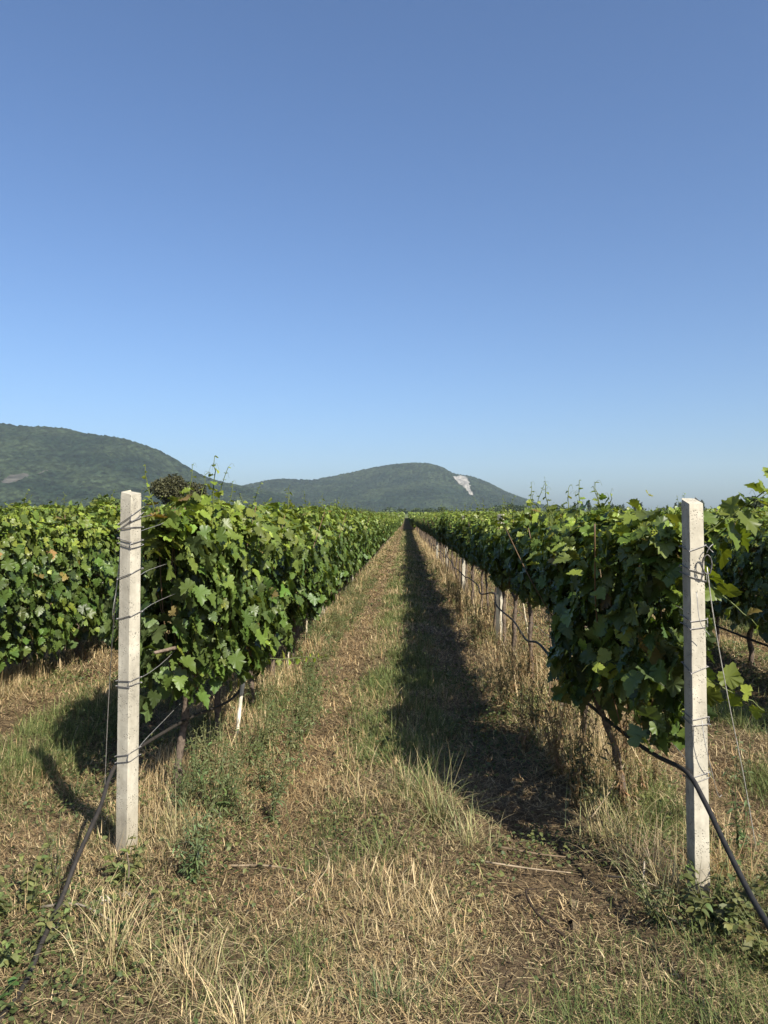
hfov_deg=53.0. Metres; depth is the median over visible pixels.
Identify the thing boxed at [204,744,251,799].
weed
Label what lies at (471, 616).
weed
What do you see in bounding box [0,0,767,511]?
sky
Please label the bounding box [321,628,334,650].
weed
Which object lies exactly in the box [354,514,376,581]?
grape vine
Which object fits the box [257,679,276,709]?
weed
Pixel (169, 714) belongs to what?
trellis wire
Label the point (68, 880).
drip hose
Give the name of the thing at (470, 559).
grape vine
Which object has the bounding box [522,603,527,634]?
support cane
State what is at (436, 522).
grape vine
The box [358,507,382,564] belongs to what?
grape vine
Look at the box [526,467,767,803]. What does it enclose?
grape vine
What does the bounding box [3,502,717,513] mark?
treeline
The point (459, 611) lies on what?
weed
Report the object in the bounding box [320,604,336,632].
weed
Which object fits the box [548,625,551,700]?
support cane
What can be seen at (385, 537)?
grape vine
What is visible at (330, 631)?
weed
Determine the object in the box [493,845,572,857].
stick
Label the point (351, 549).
grape vine
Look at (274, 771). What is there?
weed
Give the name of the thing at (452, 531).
grape vine
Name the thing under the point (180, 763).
weed
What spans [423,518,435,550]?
grape vine
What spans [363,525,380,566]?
grape vine
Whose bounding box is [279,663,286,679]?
weed
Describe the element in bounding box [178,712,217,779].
weed
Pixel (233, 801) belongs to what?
weed
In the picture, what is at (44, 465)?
hill
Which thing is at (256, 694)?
weed
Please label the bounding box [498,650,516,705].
weed
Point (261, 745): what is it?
weed
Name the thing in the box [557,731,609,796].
weed
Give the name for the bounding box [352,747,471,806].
grass clump
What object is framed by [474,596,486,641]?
weed
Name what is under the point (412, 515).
distant vines
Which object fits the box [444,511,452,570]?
grape vine
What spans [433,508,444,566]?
grape vine
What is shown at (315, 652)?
weed
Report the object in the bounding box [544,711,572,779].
weed
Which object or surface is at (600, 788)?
weed
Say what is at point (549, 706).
weed
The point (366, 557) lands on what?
grape vine
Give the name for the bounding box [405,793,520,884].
grass clump
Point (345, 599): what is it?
weed
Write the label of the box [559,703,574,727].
weed
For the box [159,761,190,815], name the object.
weed
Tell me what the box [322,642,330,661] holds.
weed
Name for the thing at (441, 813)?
grass clump
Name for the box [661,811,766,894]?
grass clump
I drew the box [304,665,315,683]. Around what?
weed
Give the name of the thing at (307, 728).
weed
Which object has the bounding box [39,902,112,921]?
stick
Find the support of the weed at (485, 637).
on the ground at (614, 910)
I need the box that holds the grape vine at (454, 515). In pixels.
[444,507,467,581]
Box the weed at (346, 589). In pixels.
[343,584,352,597]
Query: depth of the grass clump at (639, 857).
3.53 m
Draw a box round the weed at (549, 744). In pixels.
[539,685,563,774]
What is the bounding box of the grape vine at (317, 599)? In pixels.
[234,485,332,677]
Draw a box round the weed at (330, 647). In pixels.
[322,632,338,659]
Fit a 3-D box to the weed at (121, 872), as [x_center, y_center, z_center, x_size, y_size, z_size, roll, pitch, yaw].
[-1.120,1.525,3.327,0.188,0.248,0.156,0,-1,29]
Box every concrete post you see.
[114,490,151,854]
[679,497,713,897]
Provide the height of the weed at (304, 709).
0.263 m
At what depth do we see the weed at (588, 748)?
4.52 m
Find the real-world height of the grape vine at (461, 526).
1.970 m
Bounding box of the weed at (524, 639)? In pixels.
[518,623,528,656]
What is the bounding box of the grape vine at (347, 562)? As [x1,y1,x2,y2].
[290,494,351,630]
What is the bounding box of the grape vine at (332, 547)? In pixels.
[285,505,344,639]
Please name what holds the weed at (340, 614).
on the ground at (614, 910)
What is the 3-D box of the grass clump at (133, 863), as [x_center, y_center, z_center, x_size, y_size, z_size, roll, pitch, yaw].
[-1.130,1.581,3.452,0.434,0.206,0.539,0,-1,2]
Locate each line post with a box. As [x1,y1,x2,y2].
[461,516,464,590]
[496,514,504,638]
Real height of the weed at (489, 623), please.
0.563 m
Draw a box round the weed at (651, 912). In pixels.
[607,842,711,927]
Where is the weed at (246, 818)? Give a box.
[231,762,259,829]
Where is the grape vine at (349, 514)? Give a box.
[319,500,363,606]
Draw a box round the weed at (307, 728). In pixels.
[284,680,323,738]
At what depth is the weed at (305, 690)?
6.77 m
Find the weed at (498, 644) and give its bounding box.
[488,622,503,667]
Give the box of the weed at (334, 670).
[323,660,336,682]
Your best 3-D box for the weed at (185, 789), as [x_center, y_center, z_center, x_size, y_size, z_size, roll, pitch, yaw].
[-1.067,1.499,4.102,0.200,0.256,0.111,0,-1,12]
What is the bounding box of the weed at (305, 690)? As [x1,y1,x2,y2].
[295,678,308,700]
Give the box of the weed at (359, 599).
[351,587,362,610]
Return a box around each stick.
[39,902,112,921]
[125,852,129,891]
[229,864,316,875]
[280,840,329,914]
[485,861,570,872]
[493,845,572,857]
[525,888,570,941]
[591,762,624,817]
[602,875,665,890]
[642,861,683,926]
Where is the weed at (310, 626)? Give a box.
[309,618,315,633]
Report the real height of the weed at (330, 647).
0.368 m
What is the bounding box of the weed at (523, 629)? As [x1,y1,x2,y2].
[516,614,527,651]
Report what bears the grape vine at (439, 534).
on the ground at (614, 910)
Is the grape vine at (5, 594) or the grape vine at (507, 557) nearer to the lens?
the grape vine at (5, 594)
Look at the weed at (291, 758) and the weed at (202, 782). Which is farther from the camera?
the weed at (291, 758)
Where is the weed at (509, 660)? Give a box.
[505,639,519,688]
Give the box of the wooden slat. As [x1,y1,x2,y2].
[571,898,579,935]
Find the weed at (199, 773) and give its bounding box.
[192,749,209,794]
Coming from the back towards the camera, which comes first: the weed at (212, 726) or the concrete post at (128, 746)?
the weed at (212, 726)
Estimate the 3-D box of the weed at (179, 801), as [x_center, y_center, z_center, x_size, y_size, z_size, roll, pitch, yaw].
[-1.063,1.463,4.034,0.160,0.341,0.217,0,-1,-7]
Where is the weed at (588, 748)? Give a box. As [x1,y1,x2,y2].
[572,709,599,780]
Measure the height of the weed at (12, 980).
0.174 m
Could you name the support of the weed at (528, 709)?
on the ground at (614, 910)
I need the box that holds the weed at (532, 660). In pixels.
[527,638,539,683]
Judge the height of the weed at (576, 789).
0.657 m
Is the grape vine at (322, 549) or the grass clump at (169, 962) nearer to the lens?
the grass clump at (169, 962)
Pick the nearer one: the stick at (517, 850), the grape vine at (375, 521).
the stick at (517, 850)
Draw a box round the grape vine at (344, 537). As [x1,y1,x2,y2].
[314,500,361,617]
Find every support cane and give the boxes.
[235,683,244,737]
[499,589,501,644]
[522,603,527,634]
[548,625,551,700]
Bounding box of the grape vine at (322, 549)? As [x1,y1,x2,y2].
[284,489,337,661]
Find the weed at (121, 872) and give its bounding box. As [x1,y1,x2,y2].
[100,833,151,890]
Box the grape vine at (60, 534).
[0,489,110,674]
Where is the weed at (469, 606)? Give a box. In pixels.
[464,588,474,620]
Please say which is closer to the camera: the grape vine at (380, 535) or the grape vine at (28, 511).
the grape vine at (28, 511)
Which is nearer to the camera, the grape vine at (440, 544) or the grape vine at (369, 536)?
the grape vine at (369, 536)
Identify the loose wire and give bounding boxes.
[112,555,119,629]
[696,592,709,635]
[702,723,721,796]
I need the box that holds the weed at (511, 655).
[510,644,527,692]
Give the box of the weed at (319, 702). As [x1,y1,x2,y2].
[309,675,323,712]
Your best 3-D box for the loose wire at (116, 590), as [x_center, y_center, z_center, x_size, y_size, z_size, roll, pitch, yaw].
[-1.300,0.374,3.730,0.033,0.422,0.222,0,-1,-23]
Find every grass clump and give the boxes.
[3,861,205,989]
[23,758,108,808]
[66,777,230,866]
[88,825,185,892]
[96,902,281,1023]
[122,963,333,1023]
[312,936,471,1023]
[331,814,433,879]
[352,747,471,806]
[383,741,509,840]
[387,718,473,753]
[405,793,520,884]
[527,762,675,869]
[557,781,727,915]
[599,812,750,925]
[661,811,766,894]
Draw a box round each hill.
[0,423,327,509]
[241,462,546,511]
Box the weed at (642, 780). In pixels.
[631,743,660,795]
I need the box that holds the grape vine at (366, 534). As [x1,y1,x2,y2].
[348,506,370,581]
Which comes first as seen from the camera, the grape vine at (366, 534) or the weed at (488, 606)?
the weed at (488, 606)
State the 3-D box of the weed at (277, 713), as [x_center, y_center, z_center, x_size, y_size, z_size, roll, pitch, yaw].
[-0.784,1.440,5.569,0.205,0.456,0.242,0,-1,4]
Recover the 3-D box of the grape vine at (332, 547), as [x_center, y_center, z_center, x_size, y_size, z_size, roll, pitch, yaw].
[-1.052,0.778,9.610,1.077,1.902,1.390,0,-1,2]
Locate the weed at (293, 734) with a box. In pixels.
[283,696,307,751]
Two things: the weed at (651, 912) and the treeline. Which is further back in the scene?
the treeline
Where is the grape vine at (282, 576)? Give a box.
[208,480,310,706]
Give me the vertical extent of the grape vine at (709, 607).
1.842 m
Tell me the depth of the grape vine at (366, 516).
20.43 m
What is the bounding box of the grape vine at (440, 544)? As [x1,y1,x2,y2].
[431,525,442,563]
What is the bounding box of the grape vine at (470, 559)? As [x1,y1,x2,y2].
[460,496,494,613]
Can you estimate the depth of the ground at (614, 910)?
3.45 m
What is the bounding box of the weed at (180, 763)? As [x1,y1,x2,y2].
[164,728,201,796]
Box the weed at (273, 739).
[259,692,281,753]
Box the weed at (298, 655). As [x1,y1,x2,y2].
[292,635,304,663]
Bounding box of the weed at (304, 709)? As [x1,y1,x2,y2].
[291,695,313,724]
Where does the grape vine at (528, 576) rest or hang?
on the ground at (614, 910)
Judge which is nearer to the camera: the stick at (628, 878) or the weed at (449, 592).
the stick at (628, 878)
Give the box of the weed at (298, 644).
[296,632,307,653]
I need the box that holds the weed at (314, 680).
[308,667,321,692]
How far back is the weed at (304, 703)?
6.08 m
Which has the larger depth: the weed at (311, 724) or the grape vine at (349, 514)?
the grape vine at (349, 514)
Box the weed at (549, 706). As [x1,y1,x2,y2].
[537,671,557,716]
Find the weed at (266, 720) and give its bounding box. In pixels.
[252,700,275,756]
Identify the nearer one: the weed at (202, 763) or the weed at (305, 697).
the weed at (202, 763)
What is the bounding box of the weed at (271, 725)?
[262,706,278,738]
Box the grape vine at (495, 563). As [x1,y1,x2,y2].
[483,502,525,661]
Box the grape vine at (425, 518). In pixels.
[423,514,430,543]
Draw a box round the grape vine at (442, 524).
[436,506,458,574]
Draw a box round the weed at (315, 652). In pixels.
[310,639,329,670]
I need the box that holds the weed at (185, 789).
[167,769,200,814]
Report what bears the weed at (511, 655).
on the ground at (614, 910)
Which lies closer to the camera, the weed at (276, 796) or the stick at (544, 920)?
the stick at (544, 920)
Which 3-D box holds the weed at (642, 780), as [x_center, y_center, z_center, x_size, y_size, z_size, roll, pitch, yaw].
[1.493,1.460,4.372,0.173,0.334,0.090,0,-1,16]
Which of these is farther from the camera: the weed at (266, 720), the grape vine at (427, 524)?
the grape vine at (427, 524)
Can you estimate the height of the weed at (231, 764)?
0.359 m
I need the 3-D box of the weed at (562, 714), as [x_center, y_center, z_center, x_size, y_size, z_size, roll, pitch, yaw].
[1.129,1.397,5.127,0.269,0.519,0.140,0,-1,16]
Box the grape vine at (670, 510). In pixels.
[656,492,720,563]
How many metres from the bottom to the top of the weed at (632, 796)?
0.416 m
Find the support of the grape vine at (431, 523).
on the ground at (614, 910)
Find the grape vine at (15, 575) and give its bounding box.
[0,503,71,671]
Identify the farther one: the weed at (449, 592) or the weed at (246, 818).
the weed at (449, 592)
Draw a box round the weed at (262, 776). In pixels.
[256,744,281,795]
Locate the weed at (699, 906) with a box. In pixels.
[668,848,767,938]
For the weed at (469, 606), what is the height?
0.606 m
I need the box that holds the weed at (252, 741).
[244,724,258,758]
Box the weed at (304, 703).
[298,688,315,714]
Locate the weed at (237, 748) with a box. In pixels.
[221,724,249,769]
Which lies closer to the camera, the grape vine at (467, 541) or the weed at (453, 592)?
the grape vine at (467, 541)
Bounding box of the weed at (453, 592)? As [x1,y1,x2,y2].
[449,580,461,608]
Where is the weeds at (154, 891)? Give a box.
[0,529,767,1023]
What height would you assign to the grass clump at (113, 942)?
0.444 m
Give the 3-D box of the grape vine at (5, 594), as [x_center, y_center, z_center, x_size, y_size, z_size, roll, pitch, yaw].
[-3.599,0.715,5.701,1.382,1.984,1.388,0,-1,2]
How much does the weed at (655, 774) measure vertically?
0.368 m
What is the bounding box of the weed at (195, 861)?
[159,799,219,884]
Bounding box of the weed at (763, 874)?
[743,856,767,911]
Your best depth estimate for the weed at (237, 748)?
4.79 m
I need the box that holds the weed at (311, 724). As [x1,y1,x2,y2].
[303,696,327,734]
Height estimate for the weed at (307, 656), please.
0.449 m
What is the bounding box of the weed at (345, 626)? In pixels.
[342,614,349,631]
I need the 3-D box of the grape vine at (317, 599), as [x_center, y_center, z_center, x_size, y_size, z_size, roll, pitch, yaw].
[-1.182,0.736,7.531,1.358,2.012,1.368,0,-1,2]
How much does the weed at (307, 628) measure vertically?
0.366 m
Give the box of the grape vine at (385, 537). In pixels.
[372,516,387,556]
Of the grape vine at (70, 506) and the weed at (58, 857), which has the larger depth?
the grape vine at (70, 506)
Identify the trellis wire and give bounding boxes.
[140,674,214,745]
[425,534,684,757]
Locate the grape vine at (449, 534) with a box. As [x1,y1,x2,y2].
[446,508,476,574]
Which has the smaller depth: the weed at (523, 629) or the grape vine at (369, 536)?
the weed at (523, 629)
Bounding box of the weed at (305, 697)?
[294,681,318,716]
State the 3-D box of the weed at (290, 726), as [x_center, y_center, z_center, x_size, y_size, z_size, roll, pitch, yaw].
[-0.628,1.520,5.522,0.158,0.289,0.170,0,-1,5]
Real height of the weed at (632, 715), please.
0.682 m
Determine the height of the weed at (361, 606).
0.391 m
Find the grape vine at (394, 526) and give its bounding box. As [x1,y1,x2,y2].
[390,516,395,534]
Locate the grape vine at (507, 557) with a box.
[499,481,547,678]
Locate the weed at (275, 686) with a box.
[262,665,279,698]
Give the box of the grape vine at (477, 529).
[471,500,517,631]
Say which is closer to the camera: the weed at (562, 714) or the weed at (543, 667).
the weed at (562, 714)
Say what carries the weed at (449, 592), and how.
on the ground at (614, 910)
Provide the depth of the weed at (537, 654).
7.53 m
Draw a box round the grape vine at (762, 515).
[750,507,765,580]
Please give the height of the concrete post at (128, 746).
1.909 m
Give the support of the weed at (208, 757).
on the ground at (614, 910)
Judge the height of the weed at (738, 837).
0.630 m
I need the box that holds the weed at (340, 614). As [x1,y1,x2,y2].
[335,602,344,627]
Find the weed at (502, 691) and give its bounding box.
[496,645,515,714]
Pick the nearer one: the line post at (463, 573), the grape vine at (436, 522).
the line post at (463, 573)
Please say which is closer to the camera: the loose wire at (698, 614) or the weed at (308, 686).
the loose wire at (698, 614)
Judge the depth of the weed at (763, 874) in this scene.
3.08 m
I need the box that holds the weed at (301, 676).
[291,657,310,693]
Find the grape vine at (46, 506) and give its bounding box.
[34,497,68,602]
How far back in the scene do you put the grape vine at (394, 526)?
49.92 m
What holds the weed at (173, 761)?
on the ground at (614, 910)
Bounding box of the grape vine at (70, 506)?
[63,500,99,578]
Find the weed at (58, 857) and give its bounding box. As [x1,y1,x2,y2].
[29,790,75,890]
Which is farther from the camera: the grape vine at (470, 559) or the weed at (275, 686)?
the grape vine at (470, 559)
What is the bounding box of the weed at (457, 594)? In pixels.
[453,581,464,612]
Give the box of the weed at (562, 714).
[534,688,573,750]
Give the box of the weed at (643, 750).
[629,715,651,765]
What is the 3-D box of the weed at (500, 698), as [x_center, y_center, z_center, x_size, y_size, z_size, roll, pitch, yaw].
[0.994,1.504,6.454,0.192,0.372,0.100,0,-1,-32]
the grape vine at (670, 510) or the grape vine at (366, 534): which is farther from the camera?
the grape vine at (366, 534)
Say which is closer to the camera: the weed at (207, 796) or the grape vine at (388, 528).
the weed at (207, 796)
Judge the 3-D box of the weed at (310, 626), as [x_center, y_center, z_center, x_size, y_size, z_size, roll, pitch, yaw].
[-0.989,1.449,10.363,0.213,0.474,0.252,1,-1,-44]
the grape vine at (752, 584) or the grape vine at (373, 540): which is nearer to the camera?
the grape vine at (752, 584)
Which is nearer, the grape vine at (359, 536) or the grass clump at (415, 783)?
the grass clump at (415, 783)
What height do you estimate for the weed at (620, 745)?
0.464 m
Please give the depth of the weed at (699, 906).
2.98 m
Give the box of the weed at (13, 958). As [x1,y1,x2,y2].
[0,897,76,967]
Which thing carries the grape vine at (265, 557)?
on the ground at (614, 910)
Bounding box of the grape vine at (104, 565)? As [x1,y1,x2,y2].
[10,492,119,656]
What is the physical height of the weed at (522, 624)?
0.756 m
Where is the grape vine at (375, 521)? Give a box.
[359,506,379,570]
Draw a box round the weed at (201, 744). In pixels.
[189,705,234,779]
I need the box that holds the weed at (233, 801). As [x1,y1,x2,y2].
[214,761,252,816]
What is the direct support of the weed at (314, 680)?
on the ground at (614, 910)
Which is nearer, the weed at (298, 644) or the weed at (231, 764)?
the weed at (231, 764)
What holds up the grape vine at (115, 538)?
on the ground at (614, 910)
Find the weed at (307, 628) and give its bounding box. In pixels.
[302,620,314,639]
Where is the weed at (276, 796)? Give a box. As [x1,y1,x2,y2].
[263,760,297,825]
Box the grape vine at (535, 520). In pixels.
[506,477,588,707]
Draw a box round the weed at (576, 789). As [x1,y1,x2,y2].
[560,705,591,808]
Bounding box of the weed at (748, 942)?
[717,884,767,967]
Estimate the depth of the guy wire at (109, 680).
4.05 m
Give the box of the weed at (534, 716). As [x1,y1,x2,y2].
[523,665,545,737]
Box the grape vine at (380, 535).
[369,510,381,562]
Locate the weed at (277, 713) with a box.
[259,684,290,737]
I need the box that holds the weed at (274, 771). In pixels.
[254,727,304,800]
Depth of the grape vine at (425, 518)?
37.46 m
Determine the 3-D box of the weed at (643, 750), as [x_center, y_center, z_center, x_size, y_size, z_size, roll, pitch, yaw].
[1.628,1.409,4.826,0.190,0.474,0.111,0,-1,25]
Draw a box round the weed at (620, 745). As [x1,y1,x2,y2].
[616,706,630,756]
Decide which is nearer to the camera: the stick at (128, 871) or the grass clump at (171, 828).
the stick at (128, 871)
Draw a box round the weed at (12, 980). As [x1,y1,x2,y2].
[0,976,18,1006]
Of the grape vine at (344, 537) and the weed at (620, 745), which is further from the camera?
the grape vine at (344, 537)
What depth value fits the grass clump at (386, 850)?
3.60 m
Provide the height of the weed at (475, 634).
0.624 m
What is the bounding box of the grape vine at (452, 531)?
[449,512,474,599]
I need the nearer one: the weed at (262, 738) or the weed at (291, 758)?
the weed at (291, 758)
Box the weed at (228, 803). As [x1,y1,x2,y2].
[201,743,254,824]
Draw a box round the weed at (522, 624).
[516,604,538,663]
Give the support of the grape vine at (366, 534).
on the ground at (614, 910)
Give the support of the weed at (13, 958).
on the ground at (614, 910)
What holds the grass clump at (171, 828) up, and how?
on the ground at (614, 910)
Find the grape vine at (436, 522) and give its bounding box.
[434,511,454,570]
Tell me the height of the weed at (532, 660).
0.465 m
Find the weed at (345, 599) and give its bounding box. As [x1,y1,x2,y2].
[342,594,349,607]
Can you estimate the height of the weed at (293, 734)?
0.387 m
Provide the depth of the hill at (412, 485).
3187.11 m
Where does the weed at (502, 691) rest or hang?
on the ground at (614, 910)
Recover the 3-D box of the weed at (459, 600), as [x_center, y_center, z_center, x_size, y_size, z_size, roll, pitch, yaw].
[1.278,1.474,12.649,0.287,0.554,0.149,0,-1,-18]
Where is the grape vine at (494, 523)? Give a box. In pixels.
[479,495,517,645]
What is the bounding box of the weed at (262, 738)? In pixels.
[252,712,266,747]
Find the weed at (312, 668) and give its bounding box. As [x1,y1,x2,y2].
[308,653,321,680]
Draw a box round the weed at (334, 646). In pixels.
[325,632,343,657]
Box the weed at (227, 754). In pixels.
[213,735,241,768]
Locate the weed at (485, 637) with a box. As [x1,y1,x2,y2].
[478,608,489,652]
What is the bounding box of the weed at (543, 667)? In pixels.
[534,641,547,674]
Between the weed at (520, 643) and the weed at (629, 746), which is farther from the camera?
the weed at (520, 643)
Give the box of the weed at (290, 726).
[285,708,305,739]
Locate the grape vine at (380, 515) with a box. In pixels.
[372,509,384,538]
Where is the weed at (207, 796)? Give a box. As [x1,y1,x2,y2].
[198,740,231,824]
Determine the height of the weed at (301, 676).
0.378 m
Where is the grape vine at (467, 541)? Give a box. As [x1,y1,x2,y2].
[463,505,492,621]
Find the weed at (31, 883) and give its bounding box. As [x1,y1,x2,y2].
[0,828,81,918]
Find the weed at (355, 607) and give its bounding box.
[353,598,360,616]
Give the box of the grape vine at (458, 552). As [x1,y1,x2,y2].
[451,502,472,590]
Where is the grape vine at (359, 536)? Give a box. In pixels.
[335,497,366,596]
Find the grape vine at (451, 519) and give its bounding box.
[445,509,470,583]
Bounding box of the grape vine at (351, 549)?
[325,505,360,610]
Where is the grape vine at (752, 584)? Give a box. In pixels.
[723,519,767,642]
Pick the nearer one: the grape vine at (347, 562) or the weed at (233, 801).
the weed at (233, 801)
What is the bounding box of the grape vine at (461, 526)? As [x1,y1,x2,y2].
[454,504,488,604]
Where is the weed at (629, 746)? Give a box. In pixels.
[621,715,642,755]
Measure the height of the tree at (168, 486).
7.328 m
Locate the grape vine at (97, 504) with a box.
[54,490,156,618]
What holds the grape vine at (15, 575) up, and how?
on the ground at (614, 910)
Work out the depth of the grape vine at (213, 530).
4.39 m
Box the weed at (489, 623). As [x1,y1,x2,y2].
[478,597,494,629]
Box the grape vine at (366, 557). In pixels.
[342,505,373,592]
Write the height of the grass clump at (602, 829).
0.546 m
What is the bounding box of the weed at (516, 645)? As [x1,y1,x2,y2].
[504,623,523,665]
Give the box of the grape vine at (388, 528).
[376,513,389,539]
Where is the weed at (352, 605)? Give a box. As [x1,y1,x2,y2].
[346,596,360,614]
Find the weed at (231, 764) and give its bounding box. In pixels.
[207,734,239,790]
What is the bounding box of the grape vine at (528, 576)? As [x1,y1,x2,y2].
[505,480,638,738]
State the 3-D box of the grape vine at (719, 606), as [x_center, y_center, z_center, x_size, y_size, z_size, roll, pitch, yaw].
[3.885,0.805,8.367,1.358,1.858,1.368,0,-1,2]
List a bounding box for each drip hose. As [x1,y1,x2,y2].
[0,671,249,1022]
[427,540,767,930]
[715,624,767,646]
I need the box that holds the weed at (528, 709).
[520,664,548,735]
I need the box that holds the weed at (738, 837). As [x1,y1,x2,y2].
[723,730,756,853]
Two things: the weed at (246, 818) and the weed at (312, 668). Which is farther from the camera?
the weed at (312, 668)
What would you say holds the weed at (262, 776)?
on the ground at (614, 910)
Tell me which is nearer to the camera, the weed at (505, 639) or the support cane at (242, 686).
the support cane at (242, 686)
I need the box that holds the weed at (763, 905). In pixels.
[671,851,767,929]
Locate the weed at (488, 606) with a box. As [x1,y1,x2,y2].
[481,595,491,620]
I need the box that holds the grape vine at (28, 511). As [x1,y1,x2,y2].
[0,495,60,518]
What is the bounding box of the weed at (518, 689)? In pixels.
[508,642,529,717]
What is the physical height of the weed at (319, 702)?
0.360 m
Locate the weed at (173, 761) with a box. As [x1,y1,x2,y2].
[169,747,196,799]
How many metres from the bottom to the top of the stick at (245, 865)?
0.035 m
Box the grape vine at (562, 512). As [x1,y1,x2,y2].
[550,506,574,516]
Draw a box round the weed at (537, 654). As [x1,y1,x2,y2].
[519,620,547,675]
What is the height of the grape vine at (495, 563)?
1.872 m
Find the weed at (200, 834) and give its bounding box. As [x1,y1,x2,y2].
[166,774,231,852]
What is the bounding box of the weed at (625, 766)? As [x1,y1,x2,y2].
[609,706,632,798]
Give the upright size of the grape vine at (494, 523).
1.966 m
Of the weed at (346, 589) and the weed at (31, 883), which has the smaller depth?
the weed at (31, 883)
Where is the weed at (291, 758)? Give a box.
[286,733,313,770]
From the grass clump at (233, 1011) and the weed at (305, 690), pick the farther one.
the weed at (305, 690)
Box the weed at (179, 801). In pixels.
[170,766,198,818]
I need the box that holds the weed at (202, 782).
[180,739,211,805]
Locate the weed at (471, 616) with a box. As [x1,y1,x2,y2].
[465,596,478,635]
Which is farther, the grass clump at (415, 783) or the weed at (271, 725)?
the weed at (271, 725)
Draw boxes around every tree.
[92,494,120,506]
[149,473,208,506]
[744,496,767,508]
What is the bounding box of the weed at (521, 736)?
[517,687,534,752]
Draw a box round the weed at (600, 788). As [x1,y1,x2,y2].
[581,748,606,817]
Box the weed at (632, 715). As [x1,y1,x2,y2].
[625,705,640,751]
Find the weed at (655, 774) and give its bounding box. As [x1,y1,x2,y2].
[651,746,660,789]
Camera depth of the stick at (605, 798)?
4.07 m
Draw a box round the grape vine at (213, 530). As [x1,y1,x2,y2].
[98,455,326,791]
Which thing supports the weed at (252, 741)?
on the ground at (614, 910)
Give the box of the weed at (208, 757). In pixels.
[197,726,243,808]
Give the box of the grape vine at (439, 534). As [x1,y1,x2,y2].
[433,513,450,571]
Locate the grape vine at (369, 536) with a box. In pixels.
[338,504,372,586]
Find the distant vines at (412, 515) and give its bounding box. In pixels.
[0,500,767,527]
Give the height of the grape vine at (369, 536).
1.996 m
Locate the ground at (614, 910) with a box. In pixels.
[0,514,767,1023]
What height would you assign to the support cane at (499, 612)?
0.898 m
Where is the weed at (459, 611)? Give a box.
[454,595,462,623]
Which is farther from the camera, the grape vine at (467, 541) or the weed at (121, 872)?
the grape vine at (467, 541)
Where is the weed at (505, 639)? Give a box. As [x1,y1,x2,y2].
[494,615,511,662]
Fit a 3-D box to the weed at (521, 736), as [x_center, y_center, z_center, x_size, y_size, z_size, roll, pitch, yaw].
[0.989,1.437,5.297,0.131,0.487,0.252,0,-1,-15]
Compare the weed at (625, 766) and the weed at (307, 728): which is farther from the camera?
the weed at (307, 728)
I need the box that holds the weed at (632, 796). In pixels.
[625,750,640,822]
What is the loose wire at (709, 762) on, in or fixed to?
hanging from the concrete post at (693, 572)
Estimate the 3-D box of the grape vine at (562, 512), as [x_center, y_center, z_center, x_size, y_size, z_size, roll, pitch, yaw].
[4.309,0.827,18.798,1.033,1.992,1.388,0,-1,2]
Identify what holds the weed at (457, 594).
on the ground at (614, 910)
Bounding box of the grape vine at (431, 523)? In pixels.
[429,510,440,558]
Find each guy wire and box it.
[104,565,119,785]
[706,567,756,851]
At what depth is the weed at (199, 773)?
4.41 m
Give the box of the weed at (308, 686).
[304,658,322,697]
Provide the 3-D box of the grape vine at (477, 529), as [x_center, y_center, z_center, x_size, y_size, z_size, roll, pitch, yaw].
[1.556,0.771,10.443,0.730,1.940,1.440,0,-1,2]
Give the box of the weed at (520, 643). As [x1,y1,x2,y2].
[516,624,535,681]
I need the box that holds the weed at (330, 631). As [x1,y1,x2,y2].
[324,616,339,642]
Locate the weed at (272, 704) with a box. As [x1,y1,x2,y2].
[263,685,279,719]
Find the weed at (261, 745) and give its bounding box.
[234,710,276,770]
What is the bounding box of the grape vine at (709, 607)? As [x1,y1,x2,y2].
[703,509,756,645]
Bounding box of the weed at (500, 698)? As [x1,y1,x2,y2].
[493,673,512,706]
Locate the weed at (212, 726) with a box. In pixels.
[190,703,218,761]
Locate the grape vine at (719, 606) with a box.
[703,509,767,665]
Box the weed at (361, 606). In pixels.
[357,595,364,612]
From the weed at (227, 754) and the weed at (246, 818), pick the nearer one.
the weed at (246, 818)
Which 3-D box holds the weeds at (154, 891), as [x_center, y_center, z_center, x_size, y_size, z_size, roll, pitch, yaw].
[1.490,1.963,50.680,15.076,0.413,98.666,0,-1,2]
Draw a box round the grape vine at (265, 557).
[143,463,289,739]
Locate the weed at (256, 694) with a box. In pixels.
[235,676,259,705]
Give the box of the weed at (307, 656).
[297,635,319,672]
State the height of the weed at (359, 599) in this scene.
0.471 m
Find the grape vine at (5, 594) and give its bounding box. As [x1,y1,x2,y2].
[0,536,16,611]
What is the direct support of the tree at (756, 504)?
on the ground at (614, 910)
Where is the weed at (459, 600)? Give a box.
[454,585,469,613]
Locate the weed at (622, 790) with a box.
[604,727,635,812]
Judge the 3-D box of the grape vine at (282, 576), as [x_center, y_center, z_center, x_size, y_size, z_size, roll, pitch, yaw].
[-1.098,0.725,6.484,1.059,1.983,1.384,0,-1,2]
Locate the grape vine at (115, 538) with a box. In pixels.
[82,514,166,616]
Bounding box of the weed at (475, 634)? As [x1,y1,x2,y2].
[465,610,484,650]
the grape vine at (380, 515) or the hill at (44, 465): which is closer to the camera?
the grape vine at (380, 515)
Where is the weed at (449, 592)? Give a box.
[445,579,454,604]
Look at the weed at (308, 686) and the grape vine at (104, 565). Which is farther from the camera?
the grape vine at (104, 565)
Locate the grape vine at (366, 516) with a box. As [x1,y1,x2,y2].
[347,507,381,559]

